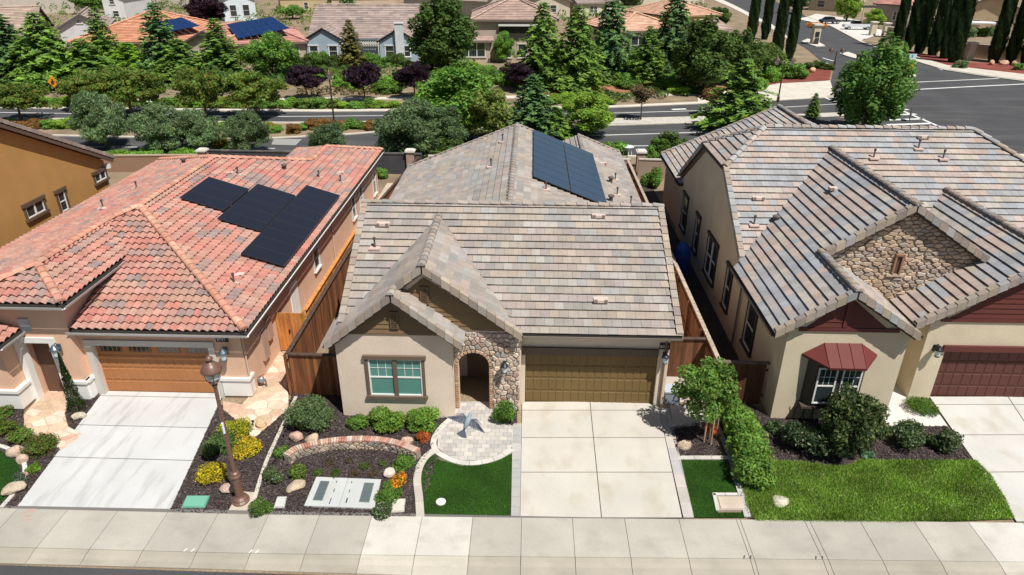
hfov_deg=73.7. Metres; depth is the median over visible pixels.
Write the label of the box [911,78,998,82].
road line
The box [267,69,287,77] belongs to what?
shrub
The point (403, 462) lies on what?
shrub
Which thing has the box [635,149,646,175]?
wall pillar
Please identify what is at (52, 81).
road sign
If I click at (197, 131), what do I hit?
olive tree
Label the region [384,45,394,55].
window
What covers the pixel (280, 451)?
shrub
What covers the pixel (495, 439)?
paver walk
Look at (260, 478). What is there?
concrete strip
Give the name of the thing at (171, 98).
shrub
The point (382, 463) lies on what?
shrub
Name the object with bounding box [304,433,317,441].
boulder
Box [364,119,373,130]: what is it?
shrub
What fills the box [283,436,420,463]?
retaining wall
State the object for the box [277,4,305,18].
broadleaf tree
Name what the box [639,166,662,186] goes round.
shrub
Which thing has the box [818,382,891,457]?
bush
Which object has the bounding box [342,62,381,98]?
spreading tree
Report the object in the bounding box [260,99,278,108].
shrub
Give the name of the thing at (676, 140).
broadleaf tree
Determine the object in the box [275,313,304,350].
wood gate
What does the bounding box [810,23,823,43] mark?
gate kiosk
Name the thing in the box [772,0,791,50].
cypress tree
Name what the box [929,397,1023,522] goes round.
driveway
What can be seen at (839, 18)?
pavement
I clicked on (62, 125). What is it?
shrub
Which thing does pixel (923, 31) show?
cypress tree
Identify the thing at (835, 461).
mulch bed
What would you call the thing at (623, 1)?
broadleaf tree
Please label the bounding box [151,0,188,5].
house
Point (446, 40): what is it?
tall tree
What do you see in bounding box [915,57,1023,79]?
pavement
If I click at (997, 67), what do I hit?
mulch slope
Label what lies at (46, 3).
house
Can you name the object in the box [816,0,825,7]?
window
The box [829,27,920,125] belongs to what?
tall tree
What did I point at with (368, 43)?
pergola
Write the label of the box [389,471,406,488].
flower patch
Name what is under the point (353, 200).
window
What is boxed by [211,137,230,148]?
shrub
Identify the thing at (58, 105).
undergrowth
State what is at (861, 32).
forecourt
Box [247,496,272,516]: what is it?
shrub
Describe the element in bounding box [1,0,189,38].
undergrowth
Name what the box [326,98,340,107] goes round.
shrub
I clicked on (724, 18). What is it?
broadleaf tree
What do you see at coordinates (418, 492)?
path edging
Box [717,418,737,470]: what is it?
mulch bed
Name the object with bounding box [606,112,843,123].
gravel median
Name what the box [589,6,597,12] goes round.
window
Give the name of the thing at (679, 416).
paver landing
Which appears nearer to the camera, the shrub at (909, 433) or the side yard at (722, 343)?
the shrub at (909, 433)
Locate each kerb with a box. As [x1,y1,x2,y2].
[0,95,827,111]
[0,547,1023,574]
[13,116,703,123]
[52,121,698,138]
[103,151,635,157]
[807,16,1023,81]
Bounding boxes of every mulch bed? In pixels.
[0,410,58,505]
[65,395,100,429]
[172,400,291,509]
[260,394,447,513]
[675,422,721,455]
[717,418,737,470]
[744,403,971,464]
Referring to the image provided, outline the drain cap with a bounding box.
[436,498,445,505]
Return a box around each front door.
[32,343,62,391]
[467,352,488,377]
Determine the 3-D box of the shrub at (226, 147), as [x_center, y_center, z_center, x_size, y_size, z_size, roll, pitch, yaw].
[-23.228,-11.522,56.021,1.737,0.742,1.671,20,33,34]
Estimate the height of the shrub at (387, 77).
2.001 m
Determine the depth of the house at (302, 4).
172.87 m
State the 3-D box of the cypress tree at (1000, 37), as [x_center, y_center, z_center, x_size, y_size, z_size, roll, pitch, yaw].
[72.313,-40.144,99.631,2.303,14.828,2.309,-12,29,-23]
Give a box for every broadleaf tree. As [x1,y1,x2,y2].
[67,0,102,8]
[182,0,228,21]
[236,31,300,72]
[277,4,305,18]
[414,69,450,105]
[463,87,514,135]
[492,31,514,62]
[560,91,615,134]
[621,0,636,4]
[657,130,687,153]
[711,6,732,23]
[758,42,787,75]
[790,0,812,8]
[834,0,864,20]
[863,8,886,24]
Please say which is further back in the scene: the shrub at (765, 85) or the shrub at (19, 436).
the shrub at (765, 85)
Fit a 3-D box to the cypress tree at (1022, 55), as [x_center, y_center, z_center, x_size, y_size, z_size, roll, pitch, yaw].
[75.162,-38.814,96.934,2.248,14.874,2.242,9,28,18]
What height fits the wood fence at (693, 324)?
1.845 m
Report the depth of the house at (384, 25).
101.97 m
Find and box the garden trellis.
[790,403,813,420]
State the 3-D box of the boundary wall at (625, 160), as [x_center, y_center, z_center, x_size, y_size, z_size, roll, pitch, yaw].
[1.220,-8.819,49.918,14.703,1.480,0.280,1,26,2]
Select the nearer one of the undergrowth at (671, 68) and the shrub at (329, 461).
the shrub at (329, 461)
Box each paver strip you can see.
[511,423,521,515]
[659,408,693,518]
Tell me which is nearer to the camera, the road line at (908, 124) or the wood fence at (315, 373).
the wood fence at (315, 373)
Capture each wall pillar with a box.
[195,147,208,154]
[405,148,415,166]
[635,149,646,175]
[868,21,879,35]
[881,22,892,36]
[963,42,978,59]
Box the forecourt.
[801,17,881,38]
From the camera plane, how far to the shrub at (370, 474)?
21.56 m
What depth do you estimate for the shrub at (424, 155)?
53.32 m
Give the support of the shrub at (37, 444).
on the mulch bed at (20, 466)
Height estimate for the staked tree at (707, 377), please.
3.038 m
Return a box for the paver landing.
[669,405,706,428]
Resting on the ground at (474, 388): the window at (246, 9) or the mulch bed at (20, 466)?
the mulch bed at (20, 466)
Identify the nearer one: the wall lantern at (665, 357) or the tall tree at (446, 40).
the wall lantern at (665, 357)
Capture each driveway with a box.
[18,391,221,508]
[520,402,681,518]
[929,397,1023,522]
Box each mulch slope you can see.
[531,82,727,94]
[768,68,830,84]
[906,51,1023,73]
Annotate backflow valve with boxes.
[257,374,266,386]
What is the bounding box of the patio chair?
[623,145,633,156]
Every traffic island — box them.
[801,39,824,46]
[839,52,855,58]
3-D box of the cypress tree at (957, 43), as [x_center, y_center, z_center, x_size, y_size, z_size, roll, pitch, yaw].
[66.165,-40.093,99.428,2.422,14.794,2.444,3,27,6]
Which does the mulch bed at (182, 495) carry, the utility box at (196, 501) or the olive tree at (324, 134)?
the utility box at (196, 501)
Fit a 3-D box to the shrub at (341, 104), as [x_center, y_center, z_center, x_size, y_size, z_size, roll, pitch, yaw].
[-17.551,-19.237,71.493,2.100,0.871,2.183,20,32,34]
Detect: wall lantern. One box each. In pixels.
[49,343,62,357]
[218,347,228,361]
[500,360,508,373]
[662,352,669,363]
[932,344,943,357]
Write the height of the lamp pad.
0.050 m
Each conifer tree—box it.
[80,6,122,58]
[134,2,179,72]
[196,18,247,73]
[334,19,365,64]
[623,26,669,86]
[803,93,822,118]
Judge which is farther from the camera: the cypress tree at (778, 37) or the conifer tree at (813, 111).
the cypress tree at (778, 37)
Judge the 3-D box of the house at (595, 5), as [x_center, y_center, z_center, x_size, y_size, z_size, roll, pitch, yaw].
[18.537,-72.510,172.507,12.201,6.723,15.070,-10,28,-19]
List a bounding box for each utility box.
[181,495,209,508]
[274,496,286,508]
[391,498,405,512]
[716,496,744,511]
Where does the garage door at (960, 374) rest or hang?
in the house at (878, 262)
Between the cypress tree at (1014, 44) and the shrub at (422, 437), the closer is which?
the shrub at (422, 437)
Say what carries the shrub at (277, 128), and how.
on the ground at (474, 388)
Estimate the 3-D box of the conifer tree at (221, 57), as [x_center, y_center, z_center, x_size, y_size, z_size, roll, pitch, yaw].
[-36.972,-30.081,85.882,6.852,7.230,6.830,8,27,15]
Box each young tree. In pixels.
[630,84,656,119]
[698,87,722,101]
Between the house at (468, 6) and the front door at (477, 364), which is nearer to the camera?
the front door at (477, 364)
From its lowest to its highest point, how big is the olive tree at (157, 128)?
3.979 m
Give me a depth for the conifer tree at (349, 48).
93.65 m
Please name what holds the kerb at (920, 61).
on the ground at (474, 388)
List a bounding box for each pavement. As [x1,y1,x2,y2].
[109,90,730,102]
[698,80,833,100]
[715,0,786,37]
[808,14,880,40]
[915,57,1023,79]
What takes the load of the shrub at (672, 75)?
on the mulch slope at (619, 89)
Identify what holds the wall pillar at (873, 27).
on the ground at (474, 388)
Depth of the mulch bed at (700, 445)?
23.08 m
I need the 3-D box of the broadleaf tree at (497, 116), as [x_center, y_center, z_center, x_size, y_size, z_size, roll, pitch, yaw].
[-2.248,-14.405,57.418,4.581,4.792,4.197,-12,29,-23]
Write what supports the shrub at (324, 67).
on the ground at (474, 388)
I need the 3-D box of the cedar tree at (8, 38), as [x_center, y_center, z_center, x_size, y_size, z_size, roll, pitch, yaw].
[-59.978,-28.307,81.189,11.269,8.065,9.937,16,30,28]
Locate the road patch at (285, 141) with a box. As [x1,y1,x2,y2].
[271,139,301,144]
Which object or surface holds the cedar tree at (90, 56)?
on the ground at (474, 388)
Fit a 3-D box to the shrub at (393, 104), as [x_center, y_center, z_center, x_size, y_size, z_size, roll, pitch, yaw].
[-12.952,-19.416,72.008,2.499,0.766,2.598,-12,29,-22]
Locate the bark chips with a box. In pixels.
[0,393,971,517]
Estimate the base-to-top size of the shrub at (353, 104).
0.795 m
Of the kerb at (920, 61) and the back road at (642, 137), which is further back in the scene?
the kerb at (920, 61)
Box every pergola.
[339,41,379,54]
[861,5,875,21]
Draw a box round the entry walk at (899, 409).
[885,386,946,425]
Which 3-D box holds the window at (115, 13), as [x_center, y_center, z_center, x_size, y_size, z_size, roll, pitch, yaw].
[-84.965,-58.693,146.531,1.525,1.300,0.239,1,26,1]
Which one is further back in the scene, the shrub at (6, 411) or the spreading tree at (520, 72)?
the spreading tree at (520, 72)
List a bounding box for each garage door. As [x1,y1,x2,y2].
[96,346,213,392]
[525,355,657,402]
[930,352,1023,396]
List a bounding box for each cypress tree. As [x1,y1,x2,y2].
[57,351,85,413]
[746,0,761,41]
[761,0,775,39]
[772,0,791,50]
[785,0,803,59]
[892,0,911,45]
[904,0,924,49]
[913,0,938,52]
[927,0,952,55]
[939,0,960,58]
[947,0,977,62]
[988,0,1018,62]
[1005,0,1023,63]
[1020,44,1023,63]
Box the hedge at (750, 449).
[720,401,778,490]
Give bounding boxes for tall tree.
[406,0,479,69]
[418,56,501,141]
[670,11,737,86]
[724,26,767,80]
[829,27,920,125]
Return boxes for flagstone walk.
[24,391,81,448]
[223,352,288,436]
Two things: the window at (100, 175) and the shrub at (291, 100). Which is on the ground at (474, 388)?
the shrub at (291, 100)
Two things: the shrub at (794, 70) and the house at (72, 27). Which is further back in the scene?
the house at (72, 27)
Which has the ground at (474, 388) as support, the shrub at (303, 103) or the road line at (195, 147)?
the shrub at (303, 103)
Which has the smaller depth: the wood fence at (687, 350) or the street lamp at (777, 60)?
the wood fence at (687, 350)
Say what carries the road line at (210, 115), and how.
on the back road at (688, 110)
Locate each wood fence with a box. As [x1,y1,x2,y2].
[283,156,418,395]
[288,352,340,395]
[301,226,356,317]
[626,159,721,387]
[667,337,706,375]
[719,360,770,403]
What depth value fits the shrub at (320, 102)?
70.87 m
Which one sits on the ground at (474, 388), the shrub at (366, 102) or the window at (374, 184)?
the shrub at (366, 102)
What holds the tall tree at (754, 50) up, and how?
on the mulch slope at (619, 89)
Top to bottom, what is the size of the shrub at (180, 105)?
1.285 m
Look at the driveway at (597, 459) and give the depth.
22.22 m
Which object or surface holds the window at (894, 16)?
in the house at (890, 8)
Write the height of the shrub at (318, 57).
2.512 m
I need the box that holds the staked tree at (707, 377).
[671,355,741,445]
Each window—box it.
[20,194,49,222]
[53,185,70,213]
[91,166,109,185]
[108,0,115,4]
[112,11,119,16]
[229,5,237,16]
[242,4,250,16]
[303,2,308,9]
[308,45,318,52]
[312,244,322,273]
[327,45,337,55]
[351,194,357,221]
[358,184,363,207]
[362,354,427,399]
[371,166,377,196]
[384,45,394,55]
[404,45,410,56]
[462,43,485,57]
[517,43,526,58]
[544,5,556,12]
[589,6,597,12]
[630,36,643,49]
[678,190,689,234]
[690,210,701,255]
[702,230,719,287]
[719,260,733,314]
[739,298,757,357]
[811,367,838,403]
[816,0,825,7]
[838,370,863,401]
[891,11,898,20]
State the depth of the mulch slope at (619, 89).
81.53 m
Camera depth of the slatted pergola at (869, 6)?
157.68 m
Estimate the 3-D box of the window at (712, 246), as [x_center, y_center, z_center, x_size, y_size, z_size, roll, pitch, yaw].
[9.428,-1.375,32.466,0.120,2.140,2.020,1,26,1]
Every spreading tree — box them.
[0,83,50,120]
[56,70,106,100]
[76,66,166,116]
[170,66,231,117]
[221,71,289,117]
[285,65,325,97]
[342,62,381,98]
[392,61,433,96]
[499,60,538,90]
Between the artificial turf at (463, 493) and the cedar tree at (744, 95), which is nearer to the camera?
the artificial turf at (463, 493)
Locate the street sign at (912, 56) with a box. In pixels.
[906,54,916,58]
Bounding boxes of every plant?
[12,470,28,482]
[24,461,40,473]
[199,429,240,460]
[861,451,875,458]
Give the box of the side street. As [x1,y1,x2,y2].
[724,0,1023,153]
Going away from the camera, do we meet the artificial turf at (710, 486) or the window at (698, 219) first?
the artificial turf at (710, 486)
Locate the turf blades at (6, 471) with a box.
[0,451,19,502]
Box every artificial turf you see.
[0,452,19,501]
[421,455,510,515]
[681,460,746,517]
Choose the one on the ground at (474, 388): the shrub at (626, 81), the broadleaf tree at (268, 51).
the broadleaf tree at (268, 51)
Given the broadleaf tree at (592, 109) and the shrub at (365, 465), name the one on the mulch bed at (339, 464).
the shrub at (365, 465)
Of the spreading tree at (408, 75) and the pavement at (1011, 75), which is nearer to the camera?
the spreading tree at (408, 75)
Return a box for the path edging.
[413,418,750,518]
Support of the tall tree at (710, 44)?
on the ground at (474, 388)
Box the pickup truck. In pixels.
[842,20,869,29]
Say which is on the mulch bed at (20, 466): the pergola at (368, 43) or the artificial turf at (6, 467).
the artificial turf at (6, 467)
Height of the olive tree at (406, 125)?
4.750 m
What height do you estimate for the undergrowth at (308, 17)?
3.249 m
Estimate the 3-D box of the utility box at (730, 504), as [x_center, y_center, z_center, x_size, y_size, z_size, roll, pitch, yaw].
[6.622,6.526,20.625,0.849,0.090,0.612,1,26,1]
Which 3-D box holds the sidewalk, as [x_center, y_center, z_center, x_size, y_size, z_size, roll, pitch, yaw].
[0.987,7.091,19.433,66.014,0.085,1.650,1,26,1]
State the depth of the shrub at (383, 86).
78.01 m
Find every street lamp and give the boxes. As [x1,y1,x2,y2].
[200,355,249,506]
[324,69,334,120]
[773,57,795,101]
[828,47,845,65]
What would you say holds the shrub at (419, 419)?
on the mulch bed at (339, 464)
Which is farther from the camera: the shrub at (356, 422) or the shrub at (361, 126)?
the shrub at (361, 126)
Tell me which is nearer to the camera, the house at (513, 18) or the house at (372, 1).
the house at (513, 18)
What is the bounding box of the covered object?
[674,241,690,278]
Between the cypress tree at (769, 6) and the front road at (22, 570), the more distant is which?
the cypress tree at (769, 6)
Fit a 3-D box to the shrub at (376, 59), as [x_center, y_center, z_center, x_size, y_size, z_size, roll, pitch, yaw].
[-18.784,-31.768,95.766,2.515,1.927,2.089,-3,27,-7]
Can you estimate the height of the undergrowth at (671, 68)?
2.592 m
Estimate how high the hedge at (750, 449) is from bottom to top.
1.381 m
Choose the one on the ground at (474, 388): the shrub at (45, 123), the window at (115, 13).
the shrub at (45, 123)
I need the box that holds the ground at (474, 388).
[0,0,1023,574]
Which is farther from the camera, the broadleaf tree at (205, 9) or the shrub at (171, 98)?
the broadleaf tree at (205, 9)
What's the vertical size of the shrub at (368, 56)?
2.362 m
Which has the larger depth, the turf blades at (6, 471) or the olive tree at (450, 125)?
the olive tree at (450, 125)
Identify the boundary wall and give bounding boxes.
[101,154,196,171]
[208,149,421,173]
[428,155,630,166]
[637,158,665,178]
[886,27,905,40]
[974,44,1021,61]
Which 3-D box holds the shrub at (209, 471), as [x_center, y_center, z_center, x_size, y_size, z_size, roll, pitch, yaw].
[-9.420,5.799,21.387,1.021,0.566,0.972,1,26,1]
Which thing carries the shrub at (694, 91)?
on the mulch slope at (619, 89)
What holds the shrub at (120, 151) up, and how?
on the ground at (474, 388)
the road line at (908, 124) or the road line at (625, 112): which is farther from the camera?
the road line at (625, 112)
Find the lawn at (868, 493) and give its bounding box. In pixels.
[744,460,1013,522]
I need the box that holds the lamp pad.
[229,491,253,509]
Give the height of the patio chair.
0.864 m
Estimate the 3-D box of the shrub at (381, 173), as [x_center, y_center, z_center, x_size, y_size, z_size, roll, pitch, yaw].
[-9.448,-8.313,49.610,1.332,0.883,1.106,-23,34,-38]
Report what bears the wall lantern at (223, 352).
attached to the house at (165, 274)
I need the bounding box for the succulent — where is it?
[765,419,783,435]
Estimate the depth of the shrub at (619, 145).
55.12 m
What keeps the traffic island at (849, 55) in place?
on the side street
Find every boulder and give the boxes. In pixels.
[0,481,26,495]
[5,445,24,457]
[16,454,28,464]
[71,412,86,419]
[219,483,233,493]
[255,420,266,427]
[286,479,305,493]
[289,431,302,442]
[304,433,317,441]
[383,467,394,477]
[401,437,413,444]
[677,440,690,449]
[773,495,788,507]
[809,67,815,72]
[999,60,1008,64]
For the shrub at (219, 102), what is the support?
on the ground at (474, 388)
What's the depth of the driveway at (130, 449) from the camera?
22.50 m
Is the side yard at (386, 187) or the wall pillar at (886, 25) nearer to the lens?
the side yard at (386, 187)
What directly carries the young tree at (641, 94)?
on the gravel median
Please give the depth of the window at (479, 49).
100.22 m
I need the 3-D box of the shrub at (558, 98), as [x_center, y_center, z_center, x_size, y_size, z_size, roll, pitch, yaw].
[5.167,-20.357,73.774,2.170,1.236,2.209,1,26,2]
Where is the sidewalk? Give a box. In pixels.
[0,506,1023,563]
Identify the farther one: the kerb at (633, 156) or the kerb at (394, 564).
the kerb at (633, 156)
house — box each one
[0,0,81,12]
[0,5,54,46]
[0,118,113,247]
[0,144,384,410]
[55,6,114,46]
[66,10,226,53]
[102,0,150,22]
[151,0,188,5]
[183,20,240,62]
[218,0,256,21]
[227,17,309,64]
[278,0,330,13]
[305,3,421,61]
[320,122,683,417]
[331,0,396,4]
[404,0,446,6]
[446,0,498,23]
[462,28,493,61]
[469,0,559,60]
[528,0,572,18]
[570,0,620,17]
[579,9,667,55]
[621,0,703,4]
[628,0,722,21]
[659,104,1023,419]
[683,18,732,36]
[808,0,865,11]
[873,0,913,25]
[971,0,1019,31]
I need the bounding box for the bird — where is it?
[448,411,484,437]
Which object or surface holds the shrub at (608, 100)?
on the ground at (474, 388)
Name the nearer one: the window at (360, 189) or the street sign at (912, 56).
the window at (360, 189)
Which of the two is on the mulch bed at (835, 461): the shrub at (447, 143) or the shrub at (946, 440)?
the shrub at (946, 440)
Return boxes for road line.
[0,112,382,116]
[88,146,274,148]
[387,110,702,115]
[564,132,701,135]
[886,123,930,124]
[889,118,922,120]
[903,111,935,125]
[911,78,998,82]
[915,84,1018,89]
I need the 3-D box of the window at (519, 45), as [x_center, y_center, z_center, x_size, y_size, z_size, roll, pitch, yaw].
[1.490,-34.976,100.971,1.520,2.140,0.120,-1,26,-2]
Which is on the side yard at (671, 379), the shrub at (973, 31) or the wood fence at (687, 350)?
the wood fence at (687, 350)
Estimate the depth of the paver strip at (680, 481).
22.06 m
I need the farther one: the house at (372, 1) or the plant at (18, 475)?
the house at (372, 1)
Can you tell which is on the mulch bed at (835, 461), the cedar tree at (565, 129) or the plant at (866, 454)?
the plant at (866, 454)
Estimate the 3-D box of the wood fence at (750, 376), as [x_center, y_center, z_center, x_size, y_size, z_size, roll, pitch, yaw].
[8.335,3.462,24.843,1.746,1.845,0.226,2,26,3]
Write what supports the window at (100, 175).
in the house at (45, 177)
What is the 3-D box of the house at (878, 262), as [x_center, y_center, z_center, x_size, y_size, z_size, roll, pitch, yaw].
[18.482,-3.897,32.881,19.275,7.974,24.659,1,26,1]
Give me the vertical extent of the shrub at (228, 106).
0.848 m
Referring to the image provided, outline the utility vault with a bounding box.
[304,477,380,508]
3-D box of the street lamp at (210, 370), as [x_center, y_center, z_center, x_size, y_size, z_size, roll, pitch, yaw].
[-8.171,4.139,19.475,0.570,5.150,0.570,1,26,1]
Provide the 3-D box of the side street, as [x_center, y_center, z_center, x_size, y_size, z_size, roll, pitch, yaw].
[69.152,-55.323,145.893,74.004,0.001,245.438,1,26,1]
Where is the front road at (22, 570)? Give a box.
[0,565,300,574]
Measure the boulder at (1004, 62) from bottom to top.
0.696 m
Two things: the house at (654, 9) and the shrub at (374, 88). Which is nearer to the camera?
the shrub at (374, 88)
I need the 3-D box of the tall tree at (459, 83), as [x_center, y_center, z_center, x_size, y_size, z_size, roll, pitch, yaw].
[-4.176,-15.724,57.352,7.359,7.197,6.977,-3,27,-6]
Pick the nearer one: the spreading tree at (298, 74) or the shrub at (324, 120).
the shrub at (324, 120)
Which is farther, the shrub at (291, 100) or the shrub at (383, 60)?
the shrub at (383, 60)
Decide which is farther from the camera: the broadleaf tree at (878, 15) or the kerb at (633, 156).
the broadleaf tree at (878, 15)
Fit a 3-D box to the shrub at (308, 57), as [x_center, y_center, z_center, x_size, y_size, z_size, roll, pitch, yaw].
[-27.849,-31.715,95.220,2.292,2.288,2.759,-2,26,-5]
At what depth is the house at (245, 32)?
97.80 m
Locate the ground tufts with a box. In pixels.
[296,85,386,94]
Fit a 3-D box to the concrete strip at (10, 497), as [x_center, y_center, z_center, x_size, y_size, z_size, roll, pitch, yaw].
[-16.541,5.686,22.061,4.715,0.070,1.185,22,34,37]
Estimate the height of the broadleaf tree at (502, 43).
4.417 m
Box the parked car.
[818,16,841,23]
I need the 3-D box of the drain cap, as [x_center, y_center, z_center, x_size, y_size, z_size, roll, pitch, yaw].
[-2.146,6.455,20.598,0.300,0.080,0.300,1,26,1]
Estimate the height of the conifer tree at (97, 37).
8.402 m
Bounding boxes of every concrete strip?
[0,444,26,507]
[252,396,296,500]
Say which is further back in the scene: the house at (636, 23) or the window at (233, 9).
the window at (233, 9)
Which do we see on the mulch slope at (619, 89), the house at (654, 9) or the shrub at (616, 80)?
the shrub at (616, 80)
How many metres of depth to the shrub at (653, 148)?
51.37 m
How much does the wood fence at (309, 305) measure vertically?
1.965 m
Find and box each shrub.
[0,404,14,419]
[0,419,17,434]
[4,424,33,443]
[15,121,38,128]
[19,432,59,458]
[27,118,46,128]
[38,119,56,128]
[43,97,61,105]
[47,118,62,128]
[56,117,70,128]
[59,95,79,105]
[105,149,135,153]
[124,146,168,153]
[163,97,176,107]
[168,147,196,153]
[174,98,192,107]
[185,100,202,107]
[193,461,226,484]
[198,102,215,107]
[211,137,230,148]
[214,96,228,107]
[216,416,253,435]
[222,144,238,149]
[223,101,238,108]
[232,434,262,460]
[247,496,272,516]
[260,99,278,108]
[261,465,283,484]
[264,121,275,130]
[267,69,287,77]
[269,124,283,132]
[272,445,287,458]
[275,99,288,107]
[281,96,297,108]
[281,393,334,431]
[286,123,301,133]
[288,462,306,480]
[294,98,314,108]
[296,57,306,65]
[299,123,309,130]
[302,118,320,129]
[303,52,318,66]
[309,96,328,108]
[311,51,326,67]
[312,468,322,476]
[313,117,332,127]
[317,65,329,77]
[322,54,336,67]
[322,67,343,78]
[323,458,333,466]
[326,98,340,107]
[329,468,341,478]
[330,119,346,128]
[331,78,350,87]
[333,101,349,108]
[334,55,344,66]
[340,117,360,129]
[345,101,367,108]
[345,456,351,463]
[346,413,369,431]
[348,84,367,90]
[348,469,359,477]
[355,120,365,129]
[358,97,380,108]
[359,461,369,469]
[362,51,372,62]
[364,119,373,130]
[366,404,405,433]
[367,471,378,477]
[368,99,388,108]
[370,82,380,92]
[371,54,382,65]
[371,74,395,87]
[371,501,392,519]
[374,480,402,504]
[377,167,388,178]
[378,80,402,94]
[378,460,386,465]
[379,100,401,107]
[381,56,393,66]
[386,53,404,66]
[391,76,404,87]
[391,454,416,473]
[393,56,411,66]
[405,406,440,433]
[406,147,428,159]
[415,430,430,443]
[427,135,463,154]
[476,64,497,73]
[482,67,499,81]
[491,400,515,422]
[492,71,504,82]
[497,77,518,85]
[550,93,566,103]
[561,91,576,100]
[596,93,617,104]
[603,141,628,154]
[605,69,625,85]
[617,73,643,89]
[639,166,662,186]
[646,137,671,158]
[651,77,680,89]
[662,72,678,79]
[667,86,690,95]
[680,84,701,94]
[688,82,711,94]
[703,423,719,434]
[706,84,721,88]
[758,77,769,88]
[759,65,784,82]
[772,59,789,73]
[781,419,837,456]
[784,63,809,78]
[804,62,814,68]
[806,22,826,26]
[813,60,825,68]
[823,63,835,69]
[891,418,926,449]
[904,396,939,416]
[925,427,963,453]
[951,60,969,67]
[969,27,977,36]
[976,28,987,35]
[984,26,994,35]
[1012,63,1023,69]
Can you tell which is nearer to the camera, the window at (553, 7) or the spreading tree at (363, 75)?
the spreading tree at (363, 75)
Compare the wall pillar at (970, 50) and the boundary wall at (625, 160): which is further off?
the wall pillar at (970, 50)
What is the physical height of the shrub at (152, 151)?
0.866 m
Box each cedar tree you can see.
[0,12,88,92]
[0,14,31,84]
[53,38,123,77]
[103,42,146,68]
[148,38,220,82]
[338,0,355,4]
[505,73,565,140]
[507,1,580,91]
[536,106,581,138]
[539,5,616,92]
[580,0,640,82]
[642,0,694,74]
[690,58,779,129]
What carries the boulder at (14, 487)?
on the mulch bed at (20, 466)
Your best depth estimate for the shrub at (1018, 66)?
95.86 m
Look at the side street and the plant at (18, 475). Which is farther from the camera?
the side street
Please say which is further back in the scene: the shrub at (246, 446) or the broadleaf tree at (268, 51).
the broadleaf tree at (268, 51)
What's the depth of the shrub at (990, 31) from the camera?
133.70 m
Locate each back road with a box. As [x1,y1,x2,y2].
[0,98,843,121]
[57,117,851,154]
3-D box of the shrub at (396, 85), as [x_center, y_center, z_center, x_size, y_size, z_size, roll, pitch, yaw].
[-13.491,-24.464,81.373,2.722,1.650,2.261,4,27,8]
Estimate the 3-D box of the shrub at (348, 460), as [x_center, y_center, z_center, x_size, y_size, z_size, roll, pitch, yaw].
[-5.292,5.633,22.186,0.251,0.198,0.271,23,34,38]
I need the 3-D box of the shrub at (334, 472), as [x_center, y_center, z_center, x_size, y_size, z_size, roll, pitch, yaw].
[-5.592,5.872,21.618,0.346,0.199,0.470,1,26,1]
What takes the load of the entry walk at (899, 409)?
on the ground at (474, 388)
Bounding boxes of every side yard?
[282,183,392,352]
[642,186,738,359]
[663,376,704,402]
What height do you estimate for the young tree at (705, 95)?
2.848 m
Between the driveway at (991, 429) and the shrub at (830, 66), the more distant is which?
the shrub at (830, 66)
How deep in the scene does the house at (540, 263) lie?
24.58 m
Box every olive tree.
[65,88,128,147]
[124,101,185,150]
[172,107,223,147]
[220,109,271,149]
[306,121,346,146]
[371,96,441,152]
[422,104,469,147]
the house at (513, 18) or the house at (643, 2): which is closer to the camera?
the house at (513, 18)
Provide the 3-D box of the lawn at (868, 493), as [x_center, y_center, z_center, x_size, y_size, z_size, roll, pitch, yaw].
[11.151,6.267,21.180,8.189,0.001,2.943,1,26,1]
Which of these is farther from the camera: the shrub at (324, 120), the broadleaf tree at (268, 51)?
the broadleaf tree at (268, 51)
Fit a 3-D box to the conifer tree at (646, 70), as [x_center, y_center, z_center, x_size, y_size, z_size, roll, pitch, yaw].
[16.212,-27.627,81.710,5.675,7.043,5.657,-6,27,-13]
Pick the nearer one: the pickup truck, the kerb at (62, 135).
the kerb at (62, 135)
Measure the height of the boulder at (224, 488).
0.284 m
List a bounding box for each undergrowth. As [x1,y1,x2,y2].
[0,51,288,89]
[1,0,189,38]
[44,96,293,109]
[234,0,708,30]
[299,60,518,78]
[544,85,668,100]
[561,52,762,79]
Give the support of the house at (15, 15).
on the ground at (474, 388)
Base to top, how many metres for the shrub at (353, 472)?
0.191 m
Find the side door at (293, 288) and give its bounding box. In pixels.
[289,277,300,312]
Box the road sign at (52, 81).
[47,76,57,96]
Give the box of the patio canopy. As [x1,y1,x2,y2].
[972,21,995,23]
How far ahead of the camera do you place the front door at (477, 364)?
26.48 m
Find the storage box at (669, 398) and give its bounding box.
[664,383,679,404]
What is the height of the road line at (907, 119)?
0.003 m
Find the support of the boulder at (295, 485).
on the mulch bed at (339, 464)
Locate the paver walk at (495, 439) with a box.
[438,401,512,461]
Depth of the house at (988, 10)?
142.71 m
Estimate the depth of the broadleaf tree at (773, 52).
86.96 m
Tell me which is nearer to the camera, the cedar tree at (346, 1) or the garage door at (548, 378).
the garage door at (548, 378)
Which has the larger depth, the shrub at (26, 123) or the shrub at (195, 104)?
the shrub at (195, 104)
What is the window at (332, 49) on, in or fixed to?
in the house at (384, 25)
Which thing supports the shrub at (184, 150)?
on the ground at (474, 388)
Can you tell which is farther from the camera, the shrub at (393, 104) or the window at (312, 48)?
the window at (312, 48)
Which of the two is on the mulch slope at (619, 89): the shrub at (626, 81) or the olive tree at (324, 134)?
the shrub at (626, 81)

